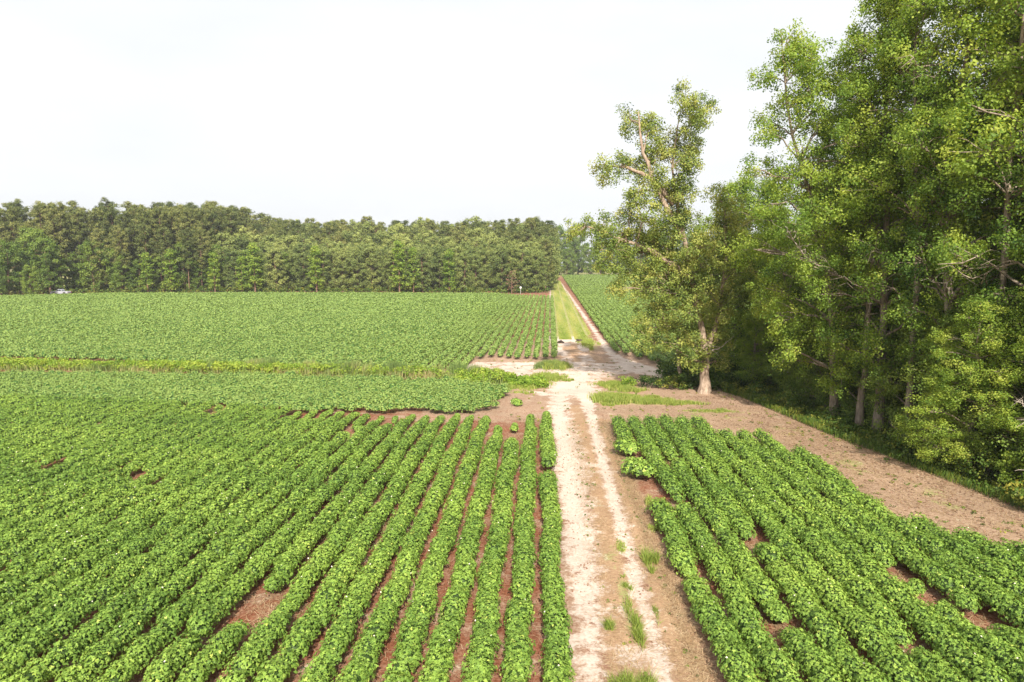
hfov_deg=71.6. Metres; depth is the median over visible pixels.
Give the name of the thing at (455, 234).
pine tree
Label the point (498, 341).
cotton plant row
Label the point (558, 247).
pine tree
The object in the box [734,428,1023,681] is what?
cotton plant row
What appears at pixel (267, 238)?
pine tree
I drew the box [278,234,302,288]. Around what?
pine tree
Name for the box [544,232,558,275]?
pine tree
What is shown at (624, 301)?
cotton plant row
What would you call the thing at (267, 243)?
pine tree
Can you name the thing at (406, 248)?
pine tree
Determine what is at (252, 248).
broadleaf tree
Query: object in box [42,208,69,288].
pine tree
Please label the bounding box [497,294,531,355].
cotton plant row
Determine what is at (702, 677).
straw litter
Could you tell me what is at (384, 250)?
pine tree
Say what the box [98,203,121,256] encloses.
pine tree
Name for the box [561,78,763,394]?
broadleaf tree
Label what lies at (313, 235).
pine tree
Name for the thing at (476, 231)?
pine tree
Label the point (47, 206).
pine tree
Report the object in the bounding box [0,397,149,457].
cotton plant row
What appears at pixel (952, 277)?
dead branch
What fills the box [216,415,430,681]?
cotton plant row
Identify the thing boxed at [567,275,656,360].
cotton plant row
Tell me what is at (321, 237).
pine tree
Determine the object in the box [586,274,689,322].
cotton plant row
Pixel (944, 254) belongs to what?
broadleaf tree
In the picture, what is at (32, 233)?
broadleaf tree
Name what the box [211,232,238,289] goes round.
pine tree
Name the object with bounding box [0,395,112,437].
cotton plant row
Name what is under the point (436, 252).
pine tree
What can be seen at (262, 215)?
pine tree
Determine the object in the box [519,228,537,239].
pine tree
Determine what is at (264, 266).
pine tree
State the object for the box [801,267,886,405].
broadleaf tree
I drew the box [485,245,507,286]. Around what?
pine tree
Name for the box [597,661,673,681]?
grass tuft
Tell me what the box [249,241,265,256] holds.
pine tree
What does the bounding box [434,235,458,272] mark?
pine tree
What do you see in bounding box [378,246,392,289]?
pine tree
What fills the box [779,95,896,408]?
broadleaf tree
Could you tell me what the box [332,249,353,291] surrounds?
pine tree
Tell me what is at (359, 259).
pine tree
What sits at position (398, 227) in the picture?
pine tree
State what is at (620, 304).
cotton plant row
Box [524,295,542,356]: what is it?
cotton plant row
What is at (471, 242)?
pine tree
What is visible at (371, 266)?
pine tree
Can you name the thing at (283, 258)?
broadleaf tree
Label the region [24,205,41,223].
pine tree
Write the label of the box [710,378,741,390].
shrub
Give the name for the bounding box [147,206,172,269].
pine tree
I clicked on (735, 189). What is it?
broadleaf tree
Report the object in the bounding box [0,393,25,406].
cotton plant row
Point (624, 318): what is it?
cotton plant row
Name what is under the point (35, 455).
cotton plant row
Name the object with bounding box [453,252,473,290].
pine tree
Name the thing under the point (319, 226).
pine tree
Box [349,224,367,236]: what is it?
pine tree
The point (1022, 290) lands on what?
broadleaf tree
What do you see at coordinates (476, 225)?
pine tree
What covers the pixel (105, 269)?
broadleaf tree
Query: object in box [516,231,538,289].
pine tree
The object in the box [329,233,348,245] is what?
pine tree
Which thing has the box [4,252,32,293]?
broadleaf tree
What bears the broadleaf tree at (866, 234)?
on the ground at (614, 360)
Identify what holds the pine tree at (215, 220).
on the ground at (614, 360)
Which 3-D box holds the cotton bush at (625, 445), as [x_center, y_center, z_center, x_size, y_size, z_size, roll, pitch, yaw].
[6.136,5.594,37.997,1.637,0.957,2.147,0,7,2]
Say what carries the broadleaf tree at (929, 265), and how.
on the ground at (614, 360)
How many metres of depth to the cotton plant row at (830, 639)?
21.90 m
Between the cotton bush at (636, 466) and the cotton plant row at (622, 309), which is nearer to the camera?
the cotton bush at (636, 466)
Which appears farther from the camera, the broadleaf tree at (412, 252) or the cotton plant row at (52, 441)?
the broadleaf tree at (412, 252)
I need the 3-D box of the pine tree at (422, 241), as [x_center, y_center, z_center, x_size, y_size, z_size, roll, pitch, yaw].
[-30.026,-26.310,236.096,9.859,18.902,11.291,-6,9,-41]
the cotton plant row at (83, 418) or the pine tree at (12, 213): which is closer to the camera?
the cotton plant row at (83, 418)
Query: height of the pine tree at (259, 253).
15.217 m
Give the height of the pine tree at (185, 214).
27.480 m
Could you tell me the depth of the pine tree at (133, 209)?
229.21 m
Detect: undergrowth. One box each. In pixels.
[2,286,549,294]
[653,359,1023,508]
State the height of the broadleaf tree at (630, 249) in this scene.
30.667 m
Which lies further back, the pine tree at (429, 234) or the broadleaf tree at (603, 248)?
the broadleaf tree at (603, 248)
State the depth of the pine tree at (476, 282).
217.50 m
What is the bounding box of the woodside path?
[614,398,1023,545]
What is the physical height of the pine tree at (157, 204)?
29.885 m
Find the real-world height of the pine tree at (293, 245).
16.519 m
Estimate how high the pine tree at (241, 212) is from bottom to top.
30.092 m
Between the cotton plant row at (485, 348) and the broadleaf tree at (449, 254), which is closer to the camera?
the cotton plant row at (485, 348)
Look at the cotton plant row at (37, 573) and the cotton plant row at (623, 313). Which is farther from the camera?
the cotton plant row at (623, 313)
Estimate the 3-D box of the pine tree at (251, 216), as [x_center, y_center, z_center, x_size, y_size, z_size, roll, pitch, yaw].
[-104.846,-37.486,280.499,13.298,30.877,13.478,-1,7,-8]
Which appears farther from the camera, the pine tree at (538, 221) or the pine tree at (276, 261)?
the pine tree at (538, 221)
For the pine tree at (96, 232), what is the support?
on the ground at (614, 360)
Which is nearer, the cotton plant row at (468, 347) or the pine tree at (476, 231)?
the cotton plant row at (468, 347)
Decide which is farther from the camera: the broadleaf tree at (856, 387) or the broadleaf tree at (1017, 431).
the broadleaf tree at (856, 387)
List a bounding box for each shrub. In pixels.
[618,376,639,385]
[638,374,663,386]
[655,374,690,389]
[661,365,697,378]
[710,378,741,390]
[940,436,1023,482]
[994,448,1023,489]
[1003,479,1023,509]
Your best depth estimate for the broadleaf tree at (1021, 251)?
31.66 m
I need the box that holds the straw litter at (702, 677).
[30,405,1023,681]
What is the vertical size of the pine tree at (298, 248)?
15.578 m
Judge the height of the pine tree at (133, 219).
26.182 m
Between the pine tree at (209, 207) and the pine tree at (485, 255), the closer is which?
the pine tree at (485, 255)
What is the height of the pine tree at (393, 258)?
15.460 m
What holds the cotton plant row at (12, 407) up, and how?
on the ground at (614, 360)
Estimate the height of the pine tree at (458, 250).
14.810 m
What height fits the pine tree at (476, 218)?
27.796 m
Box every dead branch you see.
[707,336,733,355]
[776,225,841,296]
[921,264,976,298]
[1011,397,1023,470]
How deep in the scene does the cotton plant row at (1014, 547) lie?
24.21 m
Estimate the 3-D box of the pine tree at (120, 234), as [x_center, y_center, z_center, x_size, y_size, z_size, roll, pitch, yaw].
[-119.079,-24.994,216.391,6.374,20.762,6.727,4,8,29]
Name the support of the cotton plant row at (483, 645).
on the ground at (614, 360)
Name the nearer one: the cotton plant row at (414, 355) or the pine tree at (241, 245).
the cotton plant row at (414, 355)
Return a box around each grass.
[501,334,738,552]
[551,281,589,339]
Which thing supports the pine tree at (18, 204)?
on the ground at (614, 360)
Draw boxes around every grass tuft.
[597,614,616,630]
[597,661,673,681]
[617,588,652,651]
[619,573,636,590]
[637,541,664,573]
[651,604,663,625]
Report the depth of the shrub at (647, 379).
57.91 m
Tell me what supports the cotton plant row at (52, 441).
on the ground at (614, 360)
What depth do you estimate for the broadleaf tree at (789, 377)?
54.05 m
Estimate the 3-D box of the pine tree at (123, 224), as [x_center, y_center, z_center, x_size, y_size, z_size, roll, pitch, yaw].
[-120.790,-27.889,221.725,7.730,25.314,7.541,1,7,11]
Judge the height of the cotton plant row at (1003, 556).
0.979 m
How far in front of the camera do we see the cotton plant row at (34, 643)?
22.40 m
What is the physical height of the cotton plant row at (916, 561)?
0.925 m
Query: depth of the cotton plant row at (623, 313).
141.26 m
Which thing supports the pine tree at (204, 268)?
on the ground at (614, 360)
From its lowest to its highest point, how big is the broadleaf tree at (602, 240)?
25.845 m
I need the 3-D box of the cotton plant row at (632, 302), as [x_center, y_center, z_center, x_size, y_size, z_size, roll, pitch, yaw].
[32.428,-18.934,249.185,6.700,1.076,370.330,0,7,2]
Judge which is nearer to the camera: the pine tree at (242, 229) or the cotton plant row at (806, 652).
the cotton plant row at (806, 652)
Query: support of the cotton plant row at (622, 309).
on the ground at (614, 360)
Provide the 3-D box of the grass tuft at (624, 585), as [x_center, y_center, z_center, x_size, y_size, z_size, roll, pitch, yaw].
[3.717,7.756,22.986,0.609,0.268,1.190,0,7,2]
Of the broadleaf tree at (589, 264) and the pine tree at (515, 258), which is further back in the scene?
the broadleaf tree at (589, 264)
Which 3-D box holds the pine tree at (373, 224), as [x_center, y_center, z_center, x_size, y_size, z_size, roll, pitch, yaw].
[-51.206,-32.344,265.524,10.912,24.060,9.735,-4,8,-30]
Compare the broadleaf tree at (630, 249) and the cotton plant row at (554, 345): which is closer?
the cotton plant row at (554, 345)
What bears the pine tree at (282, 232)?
on the ground at (614, 360)
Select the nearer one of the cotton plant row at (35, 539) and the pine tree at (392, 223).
the cotton plant row at (35, 539)
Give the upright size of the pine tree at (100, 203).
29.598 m
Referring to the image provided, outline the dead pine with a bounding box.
[506,269,519,293]
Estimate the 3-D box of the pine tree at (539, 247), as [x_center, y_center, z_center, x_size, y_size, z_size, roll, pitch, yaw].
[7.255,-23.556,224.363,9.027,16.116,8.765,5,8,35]
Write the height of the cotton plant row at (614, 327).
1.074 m
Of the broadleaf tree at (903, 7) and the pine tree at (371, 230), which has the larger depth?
the pine tree at (371, 230)
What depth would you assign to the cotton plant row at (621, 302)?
167.44 m
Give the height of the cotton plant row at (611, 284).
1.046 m
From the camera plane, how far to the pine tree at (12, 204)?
222.60 m
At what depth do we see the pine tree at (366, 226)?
262.00 m
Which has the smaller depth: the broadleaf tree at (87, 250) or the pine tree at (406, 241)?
the broadleaf tree at (87, 250)
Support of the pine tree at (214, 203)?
on the ground at (614, 360)
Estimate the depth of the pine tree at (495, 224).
248.74 m
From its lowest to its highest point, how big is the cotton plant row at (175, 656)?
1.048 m
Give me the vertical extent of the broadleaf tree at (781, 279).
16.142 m
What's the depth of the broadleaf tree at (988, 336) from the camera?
33.16 m
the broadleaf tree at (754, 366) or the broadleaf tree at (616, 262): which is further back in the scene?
the broadleaf tree at (616, 262)
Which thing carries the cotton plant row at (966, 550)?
on the ground at (614, 360)
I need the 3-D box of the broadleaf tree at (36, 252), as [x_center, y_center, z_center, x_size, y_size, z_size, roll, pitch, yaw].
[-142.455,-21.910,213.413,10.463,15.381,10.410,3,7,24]
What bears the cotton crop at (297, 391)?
on the ground at (614, 360)
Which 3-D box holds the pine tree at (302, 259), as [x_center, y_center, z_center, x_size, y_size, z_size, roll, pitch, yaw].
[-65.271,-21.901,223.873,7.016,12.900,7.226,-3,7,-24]
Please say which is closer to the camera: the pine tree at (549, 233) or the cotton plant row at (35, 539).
the cotton plant row at (35, 539)
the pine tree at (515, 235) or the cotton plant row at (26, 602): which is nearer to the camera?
the cotton plant row at (26, 602)
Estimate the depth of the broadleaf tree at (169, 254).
216.24 m
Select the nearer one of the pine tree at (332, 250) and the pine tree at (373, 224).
the pine tree at (332, 250)
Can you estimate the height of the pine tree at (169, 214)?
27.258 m
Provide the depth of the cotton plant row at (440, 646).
22.20 m
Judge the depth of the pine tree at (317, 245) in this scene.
226.60 m
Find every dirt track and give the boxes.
[544,339,705,681]
[550,280,601,339]
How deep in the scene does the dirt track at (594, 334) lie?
129.03 m
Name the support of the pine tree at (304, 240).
on the ground at (614, 360)
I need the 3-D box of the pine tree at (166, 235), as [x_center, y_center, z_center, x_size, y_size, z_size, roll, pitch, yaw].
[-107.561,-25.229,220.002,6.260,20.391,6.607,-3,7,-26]
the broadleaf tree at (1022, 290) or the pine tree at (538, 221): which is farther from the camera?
the pine tree at (538, 221)
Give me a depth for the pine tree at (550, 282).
229.97 m
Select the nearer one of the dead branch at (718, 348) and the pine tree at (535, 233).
the dead branch at (718, 348)
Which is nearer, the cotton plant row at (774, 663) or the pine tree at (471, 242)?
the cotton plant row at (774, 663)
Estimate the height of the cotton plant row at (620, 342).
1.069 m
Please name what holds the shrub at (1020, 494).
on the ground at (614, 360)
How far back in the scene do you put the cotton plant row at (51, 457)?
37.18 m
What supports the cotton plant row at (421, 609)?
on the ground at (614, 360)
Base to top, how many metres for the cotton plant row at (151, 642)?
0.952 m
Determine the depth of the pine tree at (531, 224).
244.90 m
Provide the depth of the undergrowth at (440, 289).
219.33 m
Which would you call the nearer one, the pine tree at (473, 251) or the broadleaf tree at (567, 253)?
the pine tree at (473, 251)
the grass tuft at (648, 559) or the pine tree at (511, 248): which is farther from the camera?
the pine tree at (511, 248)
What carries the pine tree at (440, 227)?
on the ground at (614, 360)
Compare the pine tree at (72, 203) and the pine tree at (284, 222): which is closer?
the pine tree at (72, 203)
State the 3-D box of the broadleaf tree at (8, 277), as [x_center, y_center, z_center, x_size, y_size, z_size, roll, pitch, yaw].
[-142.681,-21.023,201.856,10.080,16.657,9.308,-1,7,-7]
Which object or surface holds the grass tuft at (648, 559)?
on the ground at (614, 360)
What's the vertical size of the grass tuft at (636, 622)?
0.393 m
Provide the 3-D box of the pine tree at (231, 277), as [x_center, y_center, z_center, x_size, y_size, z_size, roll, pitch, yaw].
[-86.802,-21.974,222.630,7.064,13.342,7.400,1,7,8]
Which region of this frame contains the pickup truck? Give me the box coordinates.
[50,289,70,293]
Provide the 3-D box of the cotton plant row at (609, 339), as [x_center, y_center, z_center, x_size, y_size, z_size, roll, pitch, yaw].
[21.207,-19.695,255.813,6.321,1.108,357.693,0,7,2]
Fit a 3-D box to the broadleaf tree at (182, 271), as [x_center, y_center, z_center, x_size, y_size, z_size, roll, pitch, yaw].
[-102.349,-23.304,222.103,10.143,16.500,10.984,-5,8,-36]
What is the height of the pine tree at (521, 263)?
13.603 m
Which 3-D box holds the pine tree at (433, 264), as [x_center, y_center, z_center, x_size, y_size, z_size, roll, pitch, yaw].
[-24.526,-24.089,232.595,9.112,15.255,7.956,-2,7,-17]
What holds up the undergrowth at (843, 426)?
on the ground at (614, 360)
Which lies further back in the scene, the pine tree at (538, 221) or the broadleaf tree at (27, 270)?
the pine tree at (538, 221)
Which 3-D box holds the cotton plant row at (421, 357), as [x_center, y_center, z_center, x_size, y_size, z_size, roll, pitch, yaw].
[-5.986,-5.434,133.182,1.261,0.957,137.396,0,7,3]
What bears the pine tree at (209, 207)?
on the ground at (614, 360)
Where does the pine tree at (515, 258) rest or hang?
on the ground at (614, 360)
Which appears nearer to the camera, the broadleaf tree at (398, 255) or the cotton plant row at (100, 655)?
the cotton plant row at (100, 655)
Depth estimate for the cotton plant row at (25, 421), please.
45.27 m
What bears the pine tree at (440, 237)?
on the ground at (614, 360)
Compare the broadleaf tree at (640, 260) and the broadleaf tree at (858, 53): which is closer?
the broadleaf tree at (858, 53)
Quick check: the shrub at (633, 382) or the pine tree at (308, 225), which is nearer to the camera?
the shrub at (633, 382)
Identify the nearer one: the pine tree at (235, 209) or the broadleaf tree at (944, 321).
the broadleaf tree at (944, 321)
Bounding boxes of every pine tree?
[0,203,23,254]
[0,208,13,269]
[4,201,25,238]
[5,198,30,274]
[13,222,32,290]
[24,200,55,292]
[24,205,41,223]
[36,202,61,290]
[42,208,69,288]
[46,201,74,284]
[61,209,88,274]
[63,200,89,276]
[64,209,91,291]
[75,206,93,239]
[86,206,117,289]
[86,228,112,287]
[91,202,115,237]
[92,197,119,260]
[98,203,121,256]
[108,225,132,291]
[110,211,137,291]
[117,226,136,264]
[118,201,144,242]
[122,203,143,289]
[129,205,148,289]
[131,207,155,259]
[132,211,157,290]
[134,223,158,290]
[143,206,175,290]
[147,202,165,209]
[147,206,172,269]
[154,226,174,291]
[164,201,175,210]
[166,206,180,259]
[171,205,199,277]
[171,208,192,287]
[174,227,198,290]
[175,201,198,222]
[180,205,204,289]
[190,227,211,291]
[192,208,215,258]
[197,249,211,286]
[202,203,222,242]
[203,207,227,248]
[204,200,223,243]
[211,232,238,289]
[213,245,236,290]
[219,205,242,245]
[219,208,246,249]
[221,208,241,242]
[222,250,246,291]
[229,233,249,279]
[232,225,255,248]
[234,226,256,241]
[235,206,250,224]
[238,216,259,230]
[239,207,259,223]
[244,234,268,289]
[245,259,262,291]
[246,244,264,290]
[249,223,265,238]
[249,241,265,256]
[251,217,271,228]
[252,212,273,231]
[257,230,272,241]
[259,233,283,249]
[260,249,282,290]
[262,220,287,233]
[262,228,276,236]
[262,238,287,254]
[262,243,289,277]
[263,247,288,291]
[272,220,290,233]
[274,229,292,246]
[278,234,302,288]
[281,246,297,290]
[286,219,306,232]
[287,241,308,281]
[287,243,311,289]
[288,228,306,246]
[290,219,310,232]
[293,223,311,238]
[293,252,312,291]
[294,233,317,273]
[302,218,319,230]
[303,241,314,289]
[305,222,327,238]
[306,228,320,286]
[307,243,332,289]
[310,232,320,246]
[310,247,334,291]
[311,233,330,245]
[319,222,339,240]
[320,238,337,286]
[323,247,344,289]
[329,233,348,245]
[329,243,351,288]
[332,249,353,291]
[333,219,347,227]
[337,224,355,241]
[341,227,362,245]
[343,243,360,289]
[344,246,370,291]
[346,232,374,280]
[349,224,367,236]
[351,221,374,236]
[355,243,378,289]
[358,216,375,225]
[359,246,382,291]
[362,242,382,289]
[367,222,384,235]
[367,233,377,277]
[369,225,384,245]
[373,227,398,245]
[374,228,399,243]
[375,221,387,229]
[377,241,390,286]
[377,246,394,288]
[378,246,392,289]
[379,233,406,289]
[381,245,400,288]
[385,220,404,228]
[386,246,408,281]
[391,223,409,238]
[391,234,416,246]
[393,234,415,289]
[395,219,410,228]
[396,244,416,290]
[404,229,415,242]
[410,217,428,228]
[410,244,430,286]
[410,247,435,291]
[413,233,434,286]
[415,222,426,230]
[416,226,435,285]
[416,245,433,286]
[419,220,439,237]
[429,244,441,290]
[429,244,446,288]
[431,236,444,277]
[432,223,451,235]
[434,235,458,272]
[435,250,457,290]
[436,224,457,241]
[436,230,452,246]
[436,241,459,290]
[448,246,466,289]
[450,231,465,244]
[452,221,470,229]
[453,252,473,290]
[458,225,474,243]
[458,240,474,280]
[459,216,490,226]
[461,246,484,286]
[462,227,490,286]
[464,237,477,275]
[464,254,486,290]
[466,237,485,261]
[469,222,484,236]
[473,220,486,231]
[475,243,495,289]
[477,249,495,288]
[478,232,490,244]
[480,232,507,288]
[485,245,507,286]
[487,243,515,289]
[488,219,509,236]
[490,228,509,237]
[492,243,516,289]
[496,237,510,244]
[506,217,521,237]
[506,239,520,288]
[507,230,521,241]
[507,243,526,289]
[507,249,533,291]
[510,222,526,238]
[511,242,533,289]
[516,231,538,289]
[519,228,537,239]
[520,242,549,286]
[523,217,544,239]
[523,239,542,290]
[523,248,548,292]
[530,227,545,241]
[534,218,543,227]
[535,237,560,288]
[538,234,558,289]
[538,238,556,287]
[540,220,561,259]
[543,226,557,245]
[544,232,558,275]
[548,242,564,288]
[554,236,562,280]
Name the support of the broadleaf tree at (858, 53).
on the ground at (614, 360)
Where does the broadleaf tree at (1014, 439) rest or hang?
on the ground at (614, 360)
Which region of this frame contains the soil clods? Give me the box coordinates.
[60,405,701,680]
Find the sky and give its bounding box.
[0,0,1009,265]
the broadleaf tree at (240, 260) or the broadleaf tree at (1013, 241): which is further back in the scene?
the broadleaf tree at (240, 260)
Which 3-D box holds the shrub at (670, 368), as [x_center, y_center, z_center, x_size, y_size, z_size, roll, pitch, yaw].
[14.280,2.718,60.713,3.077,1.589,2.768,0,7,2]
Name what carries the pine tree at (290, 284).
on the ground at (614, 360)
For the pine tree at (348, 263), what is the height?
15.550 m
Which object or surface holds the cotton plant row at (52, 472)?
on the ground at (614, 360)
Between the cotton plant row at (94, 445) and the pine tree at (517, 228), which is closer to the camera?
the cotton plant row at (94, 445)
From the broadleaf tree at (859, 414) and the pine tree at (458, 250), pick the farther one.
the pine tree at (458, 250)
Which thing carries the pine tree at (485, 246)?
on the ground at (614, 360)
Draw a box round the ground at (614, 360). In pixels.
[0,266,1023,681]
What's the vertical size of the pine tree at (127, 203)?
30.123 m
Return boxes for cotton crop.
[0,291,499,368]
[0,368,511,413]
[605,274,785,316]
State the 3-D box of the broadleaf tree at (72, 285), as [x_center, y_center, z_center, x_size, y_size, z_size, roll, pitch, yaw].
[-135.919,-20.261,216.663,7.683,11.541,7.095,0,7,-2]
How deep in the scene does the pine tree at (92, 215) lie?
229.00 m
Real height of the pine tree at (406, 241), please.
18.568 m
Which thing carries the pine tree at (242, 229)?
on the ground at (614, 360)
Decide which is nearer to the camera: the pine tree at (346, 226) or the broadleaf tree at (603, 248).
the pine tree at (346, 226)
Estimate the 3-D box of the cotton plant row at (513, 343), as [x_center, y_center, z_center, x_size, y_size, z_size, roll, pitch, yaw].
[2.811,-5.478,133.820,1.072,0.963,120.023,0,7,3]
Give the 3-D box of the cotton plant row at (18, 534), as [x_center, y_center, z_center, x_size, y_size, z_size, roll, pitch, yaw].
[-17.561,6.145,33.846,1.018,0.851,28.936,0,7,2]
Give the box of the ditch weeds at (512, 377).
[0,357,549,387]
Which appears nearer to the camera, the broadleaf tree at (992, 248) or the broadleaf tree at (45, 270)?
the broadleaf tree at (992, 248)
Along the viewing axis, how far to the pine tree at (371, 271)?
223.00 m
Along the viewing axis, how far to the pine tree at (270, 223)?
271.97 m
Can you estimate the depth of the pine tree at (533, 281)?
217.37 m
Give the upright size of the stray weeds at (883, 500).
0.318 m
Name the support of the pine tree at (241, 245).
on the ground at (614, 360)
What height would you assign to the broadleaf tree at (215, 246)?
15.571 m
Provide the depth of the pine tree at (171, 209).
231.96 m
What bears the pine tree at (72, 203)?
on the ground at (614, 360)
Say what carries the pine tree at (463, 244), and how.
on the ground at (614, 360)
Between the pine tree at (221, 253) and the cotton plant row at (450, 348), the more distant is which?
the pine tree at (221, 253)
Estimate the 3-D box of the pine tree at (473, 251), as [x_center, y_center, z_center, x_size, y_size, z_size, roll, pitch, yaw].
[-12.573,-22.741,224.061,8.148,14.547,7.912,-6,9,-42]
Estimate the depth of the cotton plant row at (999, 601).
24.27 m
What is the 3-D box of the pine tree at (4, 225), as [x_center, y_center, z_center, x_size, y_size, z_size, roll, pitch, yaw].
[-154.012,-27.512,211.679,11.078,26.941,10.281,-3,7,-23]
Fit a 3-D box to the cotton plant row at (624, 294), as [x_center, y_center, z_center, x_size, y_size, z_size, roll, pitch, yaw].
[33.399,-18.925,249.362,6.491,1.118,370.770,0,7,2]
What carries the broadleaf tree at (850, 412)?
on the ground at (614, 360)
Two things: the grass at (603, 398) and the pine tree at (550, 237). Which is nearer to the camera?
the grass at (603, 398)
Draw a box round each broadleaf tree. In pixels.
[0,238,32,294]
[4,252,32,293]
[15,225,60,293]
[19,264,39,293]
[25,236,69,291]
[25,246,57,291]
[33,252,63,293]
[57,256,83,291]
[68,239,112,292]
[71,266,84,290]
[89,247,112,290]
[94,258,112,289]
[103,247,134,290]
[109,256,137,289]
[127,259,150,291]
[138,252,155,291]
[149,253,172,290]
[160,249,180,291]
[168,241,201,289]
[189,262,208,291]
[203,244,231,291]
[206,251,222,291]
[218,250,244,289]
[234,256,249,291]
[237,249,263,289]
[242,242,264,291]
[259,255,275,289]
[270,251,294,289]
[305,246,326,291]
[389,239,408,291]
[404,246,421,291]
[440,248,457,292]
[556,224,568,274]
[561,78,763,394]
[561,248,576,274]
[562,236,583,274]
[564,222,589,274]
[579,246,597,273]
[589,226,613,273]
[590,238,610,273]
[606,248,624,274]
[620,230,636,270]
[630,249,649,272]
[644,280,694,373]
[672,176,770,374]
[687,224,707,261]
[693,177,797,362]
[720,18,920,416]
[730,284,795,383]
[735,203,818,391]
[756,294,825,392]
[777,186,832,283]
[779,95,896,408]
[783,0,974,431]
[795,0,947,425]
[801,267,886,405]
[802,124,913,383]
[814,305,904,426]
[826,264,938,421]
[832,0,1012,439]
[843,77,999,405]
[850,284,970,439]
[856,0,1023,437]
[887,296,1023,469]
[888,12,1023,371]
[894,245,1023,450]
[896,0,1023,434]
[899,299,1023,474]
[911,0,1023,400]
[932,62,1022,254]
[967,375,1023,483]
[968,112,1023,457]
[972,291,1023,468]
[994,400,1023,455]
[1008,230,1023,263]
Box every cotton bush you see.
[510,398,522,404]
[612,436,642,455]
[620,456,657,477]
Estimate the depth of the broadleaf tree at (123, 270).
218.38 m
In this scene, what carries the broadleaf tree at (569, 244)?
on the ground at (614, 360)
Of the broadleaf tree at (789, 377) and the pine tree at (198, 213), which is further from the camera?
the pine tree at (198, 213)
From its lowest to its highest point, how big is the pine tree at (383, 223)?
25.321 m
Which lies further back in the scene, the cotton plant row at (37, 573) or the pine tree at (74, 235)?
the pine tree at (74, 235)
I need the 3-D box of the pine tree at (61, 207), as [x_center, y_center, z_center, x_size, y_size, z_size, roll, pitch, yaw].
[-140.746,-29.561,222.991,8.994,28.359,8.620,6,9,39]
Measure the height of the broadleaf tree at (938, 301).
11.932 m
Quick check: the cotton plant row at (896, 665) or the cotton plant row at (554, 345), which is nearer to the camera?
the cotton plant row at (896, 665)
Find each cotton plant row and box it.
[0,392,18,401]
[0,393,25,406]
[0,393,54,412]
[0,394,67,415]
[0,395,75,423]
[0,395,91,426]
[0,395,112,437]
[0,396,129,445]
[0,397,100,432]
[0,397,137,452]
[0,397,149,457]
[0,399,164,464]
[0,399,174,472]
[0,399,204,491]
[0,399,214,498]
[0,400,183,479]
[0,401,241,523]
[0,403,253,539]
[0,404,222,511]
[0,404,277,569]
[0,404,292,583]
[0,405,263,554]
[0,409,333,655]
[0,410,317,631]
[0,411,301,607]
[0,411,344,681]
[1,393,38,408]
[3,412,359,681]
[54,413,370,681]
[92,415,384,681]
[141,415,398,681]
[176,414,416,681]
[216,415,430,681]
[251,415,444,681]
[298,413,460,681]
[331,415,473,681]
[380,415,490,681]
[399,292,501,364]
[407,293,504,365]
[415,425,502,681]
[418,293,507,367]
[426,293,511,368]
[440,294,514,369]
[445,294,517,368]
[460,422,519,681]
[461,294,520,366]
[476,294,524,356]
[488,295,527,355]
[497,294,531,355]
[498,413,539,681]
[505,295,535,356]
[513,295,538,356]
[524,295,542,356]
[533,294,545,357]
[535,411,576,681]
[541,295,549,356]
[550,295,558,356]
[562,274,620,350]
[563,274,630,352]
[565,274,642,357]
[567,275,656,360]
[568,274,670,363]
[570,275,675,361]
[571,274,688,362]
[574,275,675,348]
[575,275,699,360]
[576,274,713,356]
[579,275,721,360]
[580,275,736,361]
[581,274,738,358]
[584,274,689,323]
[584,275,760,362]
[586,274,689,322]
[588,274,666,308]
[610,414,764,681]
[626,414,805,681]
[641,413,851,681]
[657,413,889,681]
[674,414,930,681]
[687,415,970,681]
[717,427,1013,681]
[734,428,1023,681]
[752,428,1023,661]
[791,443,1023,629]
[906,512,1023,603]
[951,525,1023,581]
[996,539,1023,561]
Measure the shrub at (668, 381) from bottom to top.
1.218 m
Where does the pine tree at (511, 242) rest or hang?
on the ground at (614, 360)
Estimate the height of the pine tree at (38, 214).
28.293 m
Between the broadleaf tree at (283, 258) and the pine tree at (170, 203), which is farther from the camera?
the pine tree at (170, 203)
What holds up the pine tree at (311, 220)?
on the ground at (614, 360)
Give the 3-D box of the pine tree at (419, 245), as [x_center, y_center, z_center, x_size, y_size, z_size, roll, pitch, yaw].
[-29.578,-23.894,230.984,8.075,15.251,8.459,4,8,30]
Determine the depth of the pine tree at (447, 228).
253.25 m
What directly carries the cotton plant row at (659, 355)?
on the ground at (614, 360)
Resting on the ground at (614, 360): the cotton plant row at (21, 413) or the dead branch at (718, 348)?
the cotton plant row at (21, 413)
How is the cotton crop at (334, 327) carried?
on the ground at (614, 360)
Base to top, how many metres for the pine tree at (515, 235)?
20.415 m
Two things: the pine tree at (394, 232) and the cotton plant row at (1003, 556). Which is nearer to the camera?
the cotton plant row at (1003, 556)
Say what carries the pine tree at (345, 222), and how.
on the ground at (614, 360)
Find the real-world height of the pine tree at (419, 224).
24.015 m
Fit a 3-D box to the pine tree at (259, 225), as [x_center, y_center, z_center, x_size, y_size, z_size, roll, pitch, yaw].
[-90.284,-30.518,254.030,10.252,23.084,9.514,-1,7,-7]
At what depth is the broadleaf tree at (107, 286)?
223.94 m
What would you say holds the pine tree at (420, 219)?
on the ground at (614, 360)
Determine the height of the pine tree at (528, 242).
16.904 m
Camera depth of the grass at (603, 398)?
53.59 m
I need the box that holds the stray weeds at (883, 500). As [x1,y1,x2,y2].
[400,358,1023,676]

